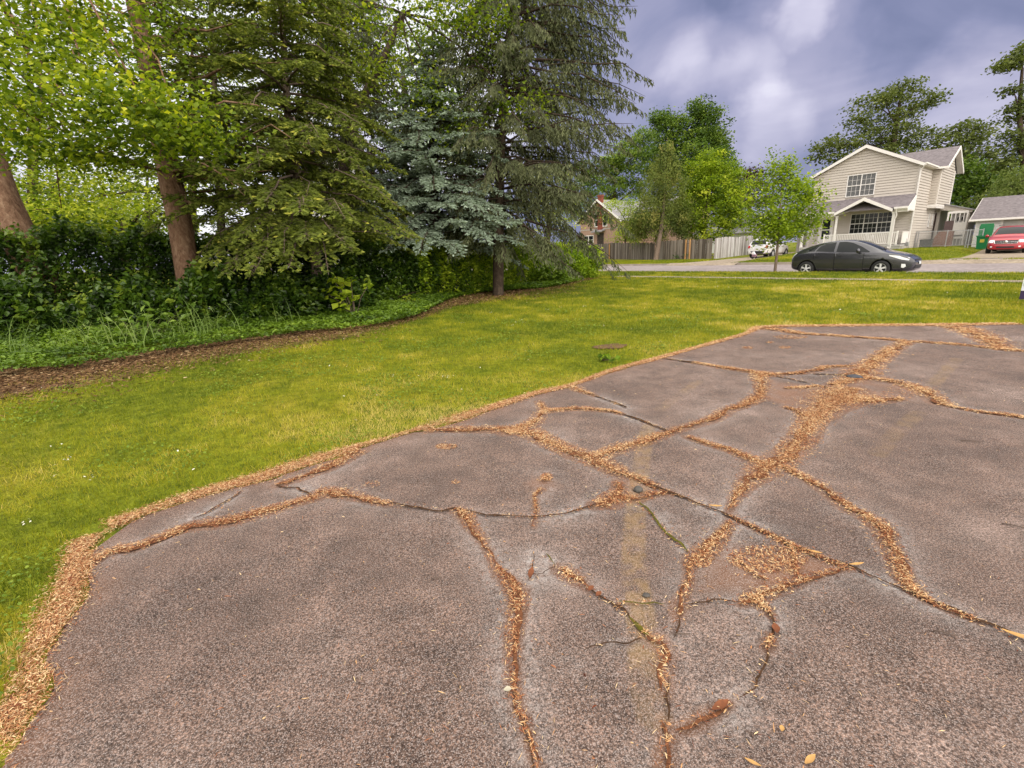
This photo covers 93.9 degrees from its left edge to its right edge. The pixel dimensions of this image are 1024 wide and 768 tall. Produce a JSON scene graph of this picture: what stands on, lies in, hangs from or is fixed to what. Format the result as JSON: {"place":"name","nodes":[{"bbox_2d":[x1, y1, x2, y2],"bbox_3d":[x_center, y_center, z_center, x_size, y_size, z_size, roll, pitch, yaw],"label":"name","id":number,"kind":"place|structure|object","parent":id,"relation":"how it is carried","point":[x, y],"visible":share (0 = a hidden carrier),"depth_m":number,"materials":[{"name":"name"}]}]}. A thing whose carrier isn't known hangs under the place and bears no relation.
{"place":"outdoors","nodes":[
{"label":"outdoors","id":0,"kind":"place"},
{"bbox_2d":[0,237,1023,767],"bbox_3d":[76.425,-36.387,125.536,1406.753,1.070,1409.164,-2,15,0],"label":"ground","id":1,"kind":"structure","parent":0,"point":[184,487],"depth_m":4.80,"materials":[{"name":"green plant"}]},
{"bbox_2d":[0,314,41,359],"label":"tall grass tuft","id":2,"kind":"object","parent":1,"relation":"on","point":[25,338],"visible":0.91,"depth_m":7.63,"materials":[{"name":"green plant"}]},
{"bbox_2d":[0,11,135,263],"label":"background maple","id":3,"kind":"object","parent":1,"relation":"on","point":[32,168],"visible":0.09,"depth_m":19.91,"materials":[{"name":"green plant"}]},
{"bbox_2d":[0,308,153,352],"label":"tall grass tuft","id":4,"kind":"object","parent":1,"relation":"on","point":[65,338],"visible":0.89,"depth_m":8.11,"materials":[{"name":"green plant"}]},
{"bbox_2d":[18,188,144,238],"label":"background maple","id":5,"kind":"object","parent":1,"relation":"on","point":[51,205],"visible":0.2,"depth_m":17.32,"materials":[{"name":"green plant"}]},
{"bbox_2d":[10,149,192,274],"bbox_3d":[-18.920,-6.693,20.591,9.824,6.900,8.819,7,18,31],"label":"background maple","id":6,"kind":"object","parent":1,"relation":"on","point":[129,185],"visible":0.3,"depth_m":19.90,"materials":[{"name":"green plant"}]},
{"bbox_2d":[66,309,142,348],"bbox_3d":[-7.169,-1.024,8.549,1.488,0.718,1.489,-12,18,-32],"label":"tall grass tuft","id":7,"kind":"object","parent":1,"relation":"on","point":[129,331],"visible":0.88,"depth_m":8.37,"materials":[{"name":"green plant"}]},
{"bbox_2d":[48,187,214,279],"bbox_3d":[-15.446,-5.533,19.724,8.546,4.852,5.454,2,16,16],"label":"background maple","id":8,"kind":"object","parent":1,"relation":"on","point":[126,223],"visible":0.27,"depth_m":18.42,"materials":[{"name":"green plant"}]},
{"bbox_2d":[82,300,190,350],"bbox_3d":[-7.152,-1.243,9.462,1.374,0.823,2.065,-2,15,0],"label":"broadleaf weed","id":9,"kind":"object","parent":1,"relation":"on","point":[137,325],"visible":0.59,"depth_m":9.17,"materials":[{"name":"green plant"}]},
{"bbox_2d":[0,0,277,309],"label":"maple tree","id":10,"kind":"object","parent":1,"relation":"on","point":[165,123],"visible":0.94,"depth_m":8.00,"materials":[{"name":"green plant"}]},
{"bbox_2d":[62,136,215,266],"bbox_3d":[-18.090,-8.038,23.615,8.170,7.832,7.047,-2,15,0],"label":"background maple","id":11,"kind":"object","parent":1,"relation":"on","point":[152,178],"visible":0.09,"depth_m":22.59,"materials":[{"name":"green plant"}]},
{"bbox_2d":[95,309,191,346],"bbox_3d":[-6.431,-1.072,8.552,1.188,0.751,1.483,-2,15,0],"label":"tall grass tuft","id":12,"kind":"object","parent":1,"relation":"on","point":[152,328],"visible":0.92,"depth_m":8.60,"materials":[{"name":"green plant"}]},
{"bbox_2d":[56,0,312,288],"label":"spruce tree","id":13,"kind":"object","parent":1,"relation":"on","point":[174,195],"visible":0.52,"depth_m":10.62,"materials":[{"name":"leaves"},{"name":"bark"}]},
{"bbox_2d":[0,258,375,343],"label":"shrubs","id":14,"kind":"object","parent":1,"relation":"on","point":[31,298],"visible":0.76,"depth_m":10.11,"materials":[{"name":"green plant"}]},
{"bbox_2d":[131,294,245,339],"bbox_3d":[-5.947,-1.274,9.000,1.668,0.866,1.658,-2,15,0],"label":"tall grass tuft","id":15,"kind":"object","parent":1,"relation":"on","point":[217,326],"visible":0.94,"depth_m":8.94,"materials":[{"name":"green plant"}]},
{"bbox_2d":[88,7,291,232],"bbox_3d":[-16.169,-12.264,24.921,10.285,15.140,9.587,-2,15,0],"label":"background maple","id":16,"kind":"object","parent":1,"relation":"on","point":[126,64],"visible":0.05,"depth_m":23.90,"materials":[{"name":"green plant"}]},
{"bbox_2d":[122,0,289,264],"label":"spruce tree","id":17,"kind":"object","parent":1,"relation":"on","point":[220,225],"visible":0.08,"depth_m":16.36,"materials":[{"name":"green plant"}]},
{"bbox_2d":[182,298,253,335],"bbox_3d":[-5.790,-1.305,9.333,1.497,0.738,0.880,-4,15,-7],"label":"tall grass tuft","id":18,"kind":"object","parent":1,"relation":"on","point":[215,321],"visible":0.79,"depth_m":9.31,"materials":[{"name":"green plant"}]},
{"bbox_2d":[0,302,458,397],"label":"bare earth strip","id":19,"kind":"object","parent":1,"relation":"on","point":[121,364],"visible":0.24,"depth_m":7.35,"materials":[{"name":"brown soil"}]},
{"bbox_2d":[0,276,622,419],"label":"leaf litter","id":20,"kind":"object","parent":19,"relation":"on","point":[8,379],"visible":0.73,"depth_m":7.67,"materials":[{"name":"brown plant"}]},
{"bbox_2d":[0,210,472,303],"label":"dark hedge","id":21,"kind":"object","parent":1,"relation":"on","point":[116,253],"visible":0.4,"depth_m":11.22,"materials":[{"name":"green plant"}]},
{"bbox_2d":[248,295,299,322],"bbox_3d":[-5.256,-1.636,10.585,1.000,0.674,1.132,-2,15,0],"label":"tall grass tuft","id":22,"kind":"object","parent":1,"relation":"on","point":[279,315],"visible":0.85,"depth_m":10.40,"materials":[{"name":"green plant"}]},
{"bbox_2d":[126,0,428,301],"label":"spruce tree","id":23,"kind":"object","parent":1,"relation":"on","point":[283,220],"visible":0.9,"depth_m":11.25,"materials":[{"name":"green plant"}]},
{"bbox_2d":[0,277,581,371],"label":"ground cover","id":24,"kind":"object","parent":1,"relation":"on","point":[385,310],"visible":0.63,"depth_m":9.17,"materials":[{"name":"green plant"}]},
{"bbox_2d":[266,55,377,188],"bbox_3d":[-11.966,-12.696,28.166,8.434,13.935,7.652,-16,20,-41],"label":"background maple","id":25,"kind":"object","parent":1,"relation":"on","point":[310,116],"visible":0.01,"depth_m":26.98,"materials":[{"name":"green plant"}]},
{"bbox_2d":[273,164,417,279],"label":"white house","id":26,"kind":"structure","parent":1,"relation":"on","point":[324,216],"depth_m":29.50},
{"bbox_2d":[321,276,372,316],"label":"maple sapling","id":27,"kind":"object","parent":1,"relation":"on","point":[346,293],"visible":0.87,"depth_m":11.23,"materials":[{"name":"green plant"}]},
{"bbox_2d":[286,0,430,262],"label":"spruce tree","id":28,"kind":"object","parent":1,"relation":"on","point":[374,93],"visible":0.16,"depth_m":17.14,"materials":[{"name":"green plant"}]},
{"bbox_2d":[202,0,581,208],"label":"maple tree","id":29,"kind":"object","parent":1,"relation":"on","point":[403,14],"visible":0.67,"depth_m":15.38,"materials":[{"name":"green plant"}]},
{"bbox_2d":[372,277,413,300],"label":"leafy bush","id":30,"kind":"object","parent":1,"relation":"on","point":[380,293],"visible":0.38,"depth_m":14.55,"materials":[{"name":"green plant"}]},
{"bbox_2d":[349,1,454,177],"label":"background maple","id":31,"kind":"object","parent":1,"relation":"on","point":[402,54],"visible":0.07,"depth_m":24.91,"materials":[{"name":"green plant"}]},
{"bbox_2d":[401,294,419,301],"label":"broadleaf weed","id":32,"kind":"object","parent":1,"relation":"on","point":[408,299],"visible":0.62,"depth_m":13.36,"materials":[{"name":"green plant"}]},
{"bbox_2d":[364,104,484,188],"bbox_3d":[-5.136,-12.413,31.381,10.652,11.164,7.618,-10,17,-27],"label":"background maple","id":33,"kind":"object","parent":1,"relation":"on","point":[425,142],"visible":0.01,"depth_m":29.47,"materials":[{"name":"green plant"}]},
{"bbox_2d":[342,21,528,277],"bbox_3d":[-2.885,-7.553,15.986,6.760,9.745,7.742,-2,15,0],"label":"blue spruce","id":34,"kind":"object","parent":1,"relation":"on","point":[414,147],"visible":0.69,"depth_m":15.52,"materials":[{"name":"green plant"}]},
{"bbox_2d":[393,239,579,299],"bbox_3d":[-0.124,-5.119,20.072,1.883,2.301,11.646,8,18,33],"label":"hedge","id":35,"kind":"object","parent":1,"relation":"on","point":[480,270],"visible":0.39,"depth_m":17.22,"materials":[{"name":"green plant"}]},
{"bbox_2d":[0,307,1018,695],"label":"lawn clover","id":36,"kind":"object","parent":1,"relation":"on","point":[10,643],"visible":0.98,"depth_m":5.62,"materials":[{"name":"green plant"}]},
{"bbox_2d":[22,277,1015,524],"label":"fallen petals","id":37,"kind":"object","parent":1,"relation":"on","point":[346,366],"visible":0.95,"depth_m":5.93,"materials":[{"name":"plant"}]},
{"bbox_2d":[401,0,653,295],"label":"spruce tree","id":38,"kind":"object","parent":1,"relation":"on","point":[519,174],"visible":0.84,"depth_m":16.40,"materials":[{"name":"green plant"}]},
{"bbox_2d":[517,254,577,281],"bbox_3d":[1.471,-5.157,21.610,2.939,1.456,3.025,-2,15,0],"label":"leafy bush","id":39,"kind":"object","parent":1,"relation":"on","point":[545,273],"visible":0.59,"depth_m":20.83,"materials":[{"name":"green plant"}]},
{"bbox_2d":[528,172,597,240],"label":"background maple","id":40,"kind":"object","parent":1,"relation":"on","point":[565,219],"visible":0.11,"depth_m":32.92,"materials":[{"name":"green plant"}]},
{"bbox_2d":[564,246,588,280],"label":"leafy bush","id":41,"kind":"object","parent":1,"relation":"on","point":[577,266],"visible":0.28,"depth_m":22.79,"materials":[{"name":"green plant"}]},
{"bbox_2d":[568,241,605,277],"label":"leafy bush","id":42,"kind":"object","parent":1,"relation":"on","point":[591,267],"visible":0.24,"depth_m":24.41,"materials":[{"name":"green plant"}]},
{"bbox_2d":[554,125,659,222],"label":"maple","id":43,"kind":"object","parent":1,"relation":"on","point":[623,182],"visible":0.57,"depth_m":97.23,"materials":[{"name":"green plant"}]},
{"bbox_2d":[597,353,622,361],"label":"broadleaf weed","id":44,"kind":"object","parent":1,"relation":"on","point":[606,356],"visible":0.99,"depth_m":6.18,"materials":[{"name":"green plant"}]},
{"bbox_2d":[594,343,627,348],"bbox_3d":[1.480,-0.558,7.136,0.569,0.018,0.362,-7,16,-17],"label":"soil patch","id":45,"kind":"object","parent":1,"relation":"on","point":[612,347],"visible":0.86,"depth_m":7.14,"materials":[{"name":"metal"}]},
{"bbox_2d":[599,196,645,243],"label":"maple","id":46,"kind":"object","parent":1,"relation":"on","point":[625,204],"visible":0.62,"depth_m":61.44,"materials":[{"name":"green plant"}]},
{"bbox_2d":[605,264,667,265],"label":"kerb","id":47,"kind":"structure","parent":1,"relation":"on","point":[636,264],"depth_m":39.69,"materials":[{"name":"concrete"}]},
{"bbox_2d":[575,195,708,253],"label":"shingled house","id":48,"kind":"structure","parent":1,"relation":"on","point":[605,231],"depth_m":72.72,"materials":[{"name":"brown wood"}]},
{"bbox_2d":[585,235,593,243],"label":"window","id":49,"kind":"structure","parent":48,"relation":"in","point":[591,237],"depth_m":75.12,"materials":[{"name":"white glass"}]},
{"bbox_2d":[597,233,603,243],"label":"doorway","id":50,"kind":"structure","parent":48,"relation":"in","point":[601,236],"depth_m":73.63,"materials":[{"name":"brown wood"}]},
{"bbox_2d":[587,238,713,259],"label":"board fence","id":51,"kind":"object","parent":1,"relation":"on","point":[668,250],"visible":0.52,"depth_m":49.76,"materials":[{"name":"grey wood"}]},
{"bbox_2d":[618,138,701,259],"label":"cedar tree","id":52,"kind":"object","parent":1,"relation":"on","point":[660,216],"visible":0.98,"depth_m":49.33,"materials":[{"name":"green plant"}]},
{"bbox_2d":[630,93,745,196],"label":"maple","id":53,"kind":"object","parent":1,"relation":"on","point":[697,135],"visible":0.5,"depth_m":79.47,"materials":[{"name":"green plant"}]},
{"bbox_2d":[670,146,751,243],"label":"round maple","id":54,"kind":"object","parent":1,"relation":"on","point":[720,201],"visible":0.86,"depth_m":50.38,"materials":[{"name":"green plant"}]},
{"bbox_2d":[713,236,753,258],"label":"board fence","id":55,"kind":"object","parent":1,"relation":"on","point":[738,246],"visible":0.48,"depth_m":47.26,"materials":[{"name":"grey wood"}]},
{"bbox_2d":[693,215,775,253],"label":"outbuilding","id":56,"kind":"structure","parent":1,"relation":"on","point":[738,233],"depth_m":60.05,"materials":[{"name":"white"}]},
{"bbox_2d":[726,156,761,231],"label":"maple","id":57,"kind":"object","parent":1,"relation":"on","point":[732,161],"visible":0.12,"depth_m":59.59,"materials":[{"name":"green plant"}]},
{"bbox_2d":[732,162,777,211],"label":"tree","id":58,"kind":"object","parent":1,"relation":"on","point":[754,172],"visible":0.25,"depth_m":70.04,"materials":[{"name":"green plant"}]},
{"bbox_2d":[735,262,791,264],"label":"kerb","id":59,"kind":"structure","parent":1,"relation":"on","point":[765,263],"depth_m":32.10,"materials":[{"name":"concrete"}]},
{"bbox_2d":[725,145,845,271],"bbox_3d":[12.640,-7.953,21.981,4.680,5.971,3.492,-6,16,-13],"label":"young maple","id":60,"kind":"object","parent":1,"relation":"on","point":[780,226],"visible":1,"depth_m":21.81,"materials":[{"name":"green plant"}]},
{"bbox_2d":[770,167,825,241],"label":"background tree","id":61,"kind":"object","parent":1,"relation":"on","point":[801,201],"visible":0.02,"depth_m":55.62,"materials":[{"name":"green plant"}]},
{"bbox_2d":[796,233,807,251],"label":"board fence","id":62,"kind":"object","parent":1,"relation":"on","point":[798,245],"visible":0.06,"depth_m":49.17,"materials":[{"name":"grey wood"}]},
{"bbox_2d":[600,246,1023,263],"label":"verge grass","id":63,"kind":"structure","parent":1,"relation":"on","point":[787,259],"depth_m":34.27,"materials":[{"name":"green plant"}]},
{"bbox_2d":[803,75,952,169],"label":"locust tree","id":64,"kind":"object","parent":1,"relation":"on","point":[893,144],"visible":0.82,"depth_m":65.18,"materials":[{"name":"green plant"}]},
{"bbox_2d":[799,144,975,250],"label":"beige house","id":65,"kind":"structure","parent":1,"relation":"on","point":[887,199],"depth_m":38.69,"materials":[{"name":"plastic"}]},
{"bbox_2d":[817,217,833,244],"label":"door","id":66,"kind":"structure","parent":65,"relation":"in","point":[829,229],"depth_m":41.33,"materials":[{"name":"white wood"}]},
{"bbox_2d":[845,172,876,197],"bbox_3d":[28.374,-16.177,38.874,0.075,1.701,1.980,-15,19,-38],"label":"window","id":67,"kind":"structure","parent":65,"relation":"in","point":[859,184],"depth_m":38.88,"materials":[{"name":"white glass"}]},
{"bbox_2d":[848,211,893,233],"bbox_3d":[29.161,-13.101,38.891,0.075,1.590,2.870,-15,19,-38],"label":"window","id":68,"kind":"structure","parent":65,"relation":"in","point":[876,222],"depth_m":38.88,"materials":[{"name":"white glass"}]},
{"bbox_2d":[919,239,933,246],"bbox_3d":[33.129,-11.260,38.237,0.480,0.620,0.830,-15,19,-38],"label":"planter box","id":69,"kind":"object","parent":1,"relation":"on","point":[929,243],"visible":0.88,"depth_m":38.02,"materials":[{"name":"wood"}]},
{"bbox_2d":[932,221,953,246],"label":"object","id":70,"kind":"object","parent":1,"relation":"on","point":[948,225],"visible":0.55,"depth_m":38.59,"materials":[{"name":"brown wood"}]},
{"bbox_2d":[914,228,984,247],"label":"chain link fence","id":71,"kind":"object","parent":1,"relation":"on","point":[946,240],"visible":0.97,"depth_m":37.03,"materials":[{"name":"metal"}]},
{"bbox_2d":[917,116,1008,205],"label":"locust tree","id":72,"kind":"object","parent":1,"relation":"on","point":[972,139],"visible":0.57,"depth_m":61.62,"materials":[{"name":"green plant"}]},
{"bbox_2d":[947,152,1019,230],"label":"dark tree","id":73,"kind":"object","parent":1,"relation":"on","point":[965,184],"visible":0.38,"depth_m":49.38,"materials":[{"name":"green plant"}]},
{"bbox_2d":[958,159,1023,210],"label":"willow tree","id":74,"kind":"object","parent":1,"relation":"on","point":[1014,179],"visible":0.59,"depth_m":40.38,"materials":[{"name":"green plant"}]},
{"bbox_2d":[969,195,1023,246],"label":"garage","id":75,"kind":"structure","parent":1,"relation":"on","point":[1004,211],"depth_m":36.92,"materials":[{"name":"white"}]},
{"bbox_2d":[1003,219,1023,225],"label":"garage door","id":76,"kind":"structure","parent":75,"relation":"in","point":[1017,221],"depth_m":35.72,"materials":[{"name":"grey paint"}]},
{"bbox_2d":[980,40,1023,181],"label":"locust tree","id":77,"kind":"object","parent":1,"relation":"on","point":[1014,59],"visible":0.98,"depth_m":43.94,"materials":[{"name":"green plant"}]},
{"bbox_2d":[1019,280,1023,298],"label":"yard sign","id":78,"kind":"object","parent":1,"relation":"on","point":[1021,296],"visible":1,"depth_m":9.56,"materials":[{"name":"metal"}]},
{"bbox_2d":[0,0,1023,273],"label":"sky","id":79,"kind":"structure","parent":0,"point":[785,70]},
{"bbox_2d":[2,324,1023,767],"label":"pavement","id":80,"kind":"structure","parent":0,"point":[144,682],"depth_m":2.03,"materials":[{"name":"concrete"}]},
{"bbox_2d":[504,686,511,690],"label":"fallen leaf","id":81,"kind":"object","parent":80,"relation":"on","point":[507,688],"visible":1,"depth_m":1.58,"materials":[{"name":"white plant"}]},
{"bbox_2d":[0,322,1023,767],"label":"seed litter","id":82,"kind":"object","parent":80,"relation":"on","point":[76,572],"visible":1,"depth_m":2.71,"materials":[{"name":"brown plant"}]},
{"bbox_2d":[528,567,533,576],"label":"fallen leaf","id":83,"kind":"object","parent":80,"relation":"on","point":[530,571],"visible":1,"depth_m":2.15,"materials":[{"name":"orange plant"}]},
{"bbox_2d":[633,486,642,492],"bbox_3d":[0.752,0.623,2.847,0.053,0.031,0.051,-16,20,-40],"label":"stone","id":84,"kind":"object","parent":80,"relation":"on","point":[638,489],"visible":1,"depth_m":2.83,"materials":[{"name":"grey stone"}]},
{"bbox_2d":[642,592,649,597],"bbox_3d":[0.559,0.877,1.990,0.034,0.011,0.025,-2,15,0],"label":"stone","id":85,"kind":"object","parent":80,"relation":"on","point":[646,594],"visible":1,"depth_m":1.98,"materials":[{"name":"grey stone"}]},
{"bbox_2d":[712,699,728,709],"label":"fallen leaf","id":86,"kind":"object","parent":80,"relation":"on","point":[722,703],"visible":1,"depth_m":1.50,"materials":[{"name":"brown plant"}]},
{"bbox_2d":[745,757,760,765],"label":"fallen leaf","id":87,"kind":"object","parent":80,"relation":"on","point":[752,761],"visible":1,"depth_m":1.33,"materials":[{"name":"plant"}]},
{"bbox_2d":[772,623,779,632],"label":"fallen leaf","id":88,"kind":"object","parent":80,"relation":"on","point":[775,627],"visible":1,"depth_m":1.79,"materials":[{"name":"orange plant"}]},
{"bbox_2d":[804,754,815,763],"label":"fallen leaf","id":89,"kind":"object","parent":80,"relation":"on","point":[810,758],"visible":1,"depth_m":1.33,"materials":[{"name":"orange plant"}]},
{"bbox_2d":[846,374,862,377],"bbox_3d":[3.602,-0.086,5.025,0.152,0.029,0.123,-2,15,0],"label":"stone","id":90,"kind":"object","parent":80,"relation":"on","point":[854,376],"visible":0.99,"depth_m":5.00,"materials":[{"name":"stone"}]},
{"bbox_2d":[849,562,863,564],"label":"fallen leaf","id":91,"kind":"object","parent":80,"relation":"on","point":[857,563],"visible":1,"depth_m":2.12,"materials":[{"name":"plant"}]},
{"bbox_2d":[933,630,957,635],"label":"twig","id":92,"kind":"object","parent":80,"relation":"on","point":[943,632],"visible":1,"depth_m":1.74,"materials":[{"name":"grey wood"}]},
{"bbox_2d":[1002,628,1023,637],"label":"fallen leaf","id":93,"kind":"object","parent":80,"relation":"on","point":[1017,634],"visible":1,"depth_m":1.72,"materials":[{"name":"plant"}]},
{"bbox_2d":[666,262,737,265],"bbox_3d":[14.106,-8.923,35.515,1.180,0.165,5.400,-15,19,-38],"label":"driveway apron","id":94,"kind":"object","parent":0,"point":[690,264],"visible":0.98,"depth_m":35.41,"materials":[{"name":"concrete"}]},
{"bbox_2d":[688,252,795,262],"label":"driveway","id":95,"kind":"structure","parent":0,"point":[734,260],"depth_m":39.64,"materials":[{"name":"concrete"}]},
{"bbox_2d":[751,252,757,258],"bbox_3d":[19.547,-10.379,38.515,0.240,0.577,0.500,-15,19,-38],"label":"ride on toy","id":96,"kind":"object","parent":95,"relation":"on","point":[754,254],"visible":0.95,"depth_m":38.46,"materials":[{"name":"white plastic"}]},
{"bbox_2d":[748,239,787,257],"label":"white suv","id":97,"kind":"object","parent":95,"relation":"on","point":[781,250],"visible":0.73,"depth_m":42.13,"materials":[{"name":"paint"}]},
{"bbox_2d":[472,263,1023,272],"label":"road","id":98,"kind":"structure","parent":0,"point":[997,267],"depth_m":26.72,"materials":[{"name":"grey asphalt"}]},
{"bbox_2d":[791,240,921,271],"bbox_3d":[14.646,-5.410,20.445,2.180,1.481,4.487,-15,19,-38],"label":"parked hatchback","id":99,"kind":"object","parent":98,"relation":"on","point":[852,255],"visible":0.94,"depth_m":19.82,"materials":[{"name":"grey paint"}]},
{"bbox_2d":[617,276,1022,281],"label":"sidewalk","id":100,"kind":"structure","parent":0,"point":[850,279],"depth_m":16.98,"materials":[{"name":"concrete"}]},
{"bbox_2d":[921,259,1023,263],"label":"driveway apron","id":101,"kind":"object","parent":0,"point":[972,261],"visible":0.77,"depth_m":24.29,"materials":[{"name":"concrete"}]},
{"bbox_2d":[938,258,1013,259],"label":"driveway","id":102,"kind":"structure","parent":0,"point":[974,259],"depth_m":26.10,"materials":[{"name":"grey concrete"}]},
{"bbox_2d":[950,257,1023,258],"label":"path","id":103,"kind":"structure","parent":0,"point":[999,257],"depth_m":26.05,"materials":[{"name":"concrete"}]},
{"bbox_2d":[962,249,1023,257],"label":"driveway","id":104,"kind":"structure","parent":0,"point":[1003,253],"depth_m":30.34,"materials":[{"name":"concrete"}]},
{"bbox_2d":[976,223,994,248],"bbox_3d":[35.407,-11.042,35.859,0.970,1.902,0.799,-15,19,-38],"label":"wheeled bin","id":105,"kind":"object","parent":104,"relation":"on","point":[981,242],"visible":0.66,"depth_m":35.81,"materials":[{"name":"green plastic"}]},
{"bbox_2d":[985,225,1023,252],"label":"red minivan","id":106,"kind":"object","parent":104,"relation":"on","point":[1003,237],"visible":1,"depth_m":31.08,"materials":[{"name":"paint"}]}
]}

